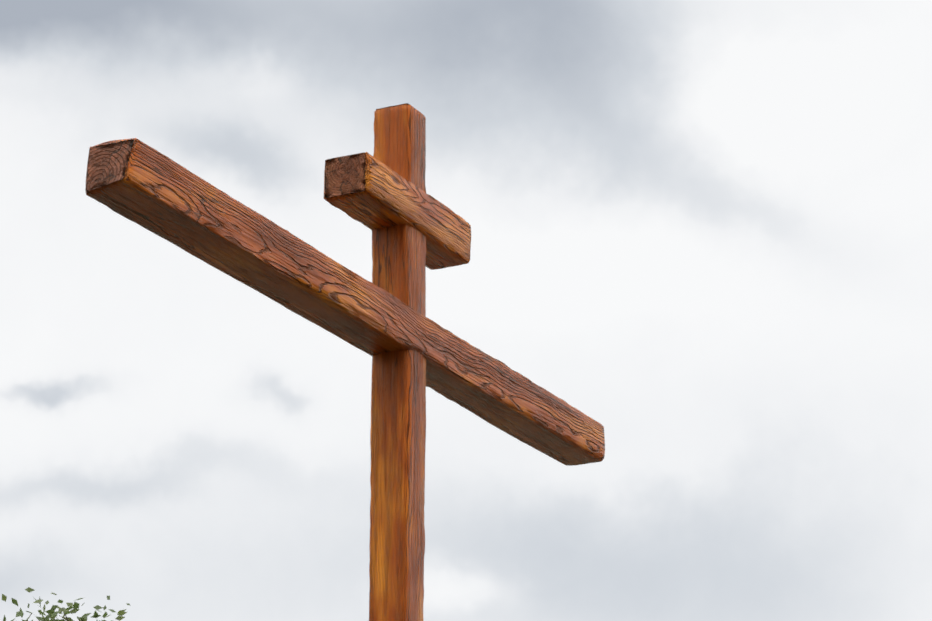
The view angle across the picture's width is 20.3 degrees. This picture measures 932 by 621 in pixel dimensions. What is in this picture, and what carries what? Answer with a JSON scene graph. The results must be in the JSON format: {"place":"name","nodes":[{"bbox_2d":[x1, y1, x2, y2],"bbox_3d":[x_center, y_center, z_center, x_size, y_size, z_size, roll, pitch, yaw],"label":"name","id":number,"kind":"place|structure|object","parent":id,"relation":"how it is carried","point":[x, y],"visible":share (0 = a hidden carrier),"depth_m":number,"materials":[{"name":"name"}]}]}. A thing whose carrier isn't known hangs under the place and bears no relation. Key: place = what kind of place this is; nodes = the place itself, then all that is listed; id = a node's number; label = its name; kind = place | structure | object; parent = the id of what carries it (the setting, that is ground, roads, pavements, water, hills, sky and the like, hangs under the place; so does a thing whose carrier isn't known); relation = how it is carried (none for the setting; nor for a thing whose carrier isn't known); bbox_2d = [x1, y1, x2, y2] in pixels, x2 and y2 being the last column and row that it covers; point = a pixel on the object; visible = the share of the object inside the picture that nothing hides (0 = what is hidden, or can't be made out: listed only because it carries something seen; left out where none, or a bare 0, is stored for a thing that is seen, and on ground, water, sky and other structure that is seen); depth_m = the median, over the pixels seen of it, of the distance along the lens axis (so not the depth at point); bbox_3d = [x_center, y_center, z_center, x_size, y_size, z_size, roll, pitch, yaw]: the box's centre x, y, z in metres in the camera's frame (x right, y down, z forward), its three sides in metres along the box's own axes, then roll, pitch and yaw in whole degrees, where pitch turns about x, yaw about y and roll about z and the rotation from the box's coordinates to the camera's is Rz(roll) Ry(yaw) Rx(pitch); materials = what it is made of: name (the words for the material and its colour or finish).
{"place":"outdoors","nodes":[
{"label":"outdoors","id":0,"kind":"place"},
{"bbox_2d":[0,0,931,620],"label":"sky","id":1,"kind":"structure","parent":0,"point":[703,228],"materials":[{"name":"white"}]},
{"bbox_3d":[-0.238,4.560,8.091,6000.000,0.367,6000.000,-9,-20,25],"label":"ground","id":2,"kind":"structure","parent":0,"visible":0},
{"bbox_2d":[2,587,130,620],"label":"birch tree","id":3,"kind":"object","parent":2,"relation":"on","point":[52,613],"visible":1,"depth_m":32.85,"materials":[{"name":"green plant"}]},
{"bbox_2d":[85,103,604,620],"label":"cross","id":4,"kind":"object","parent":2,"relation":"on","point":[397,335],"visible":1,"depth_m":9.36,"materials":[{"name":"brown wood"}]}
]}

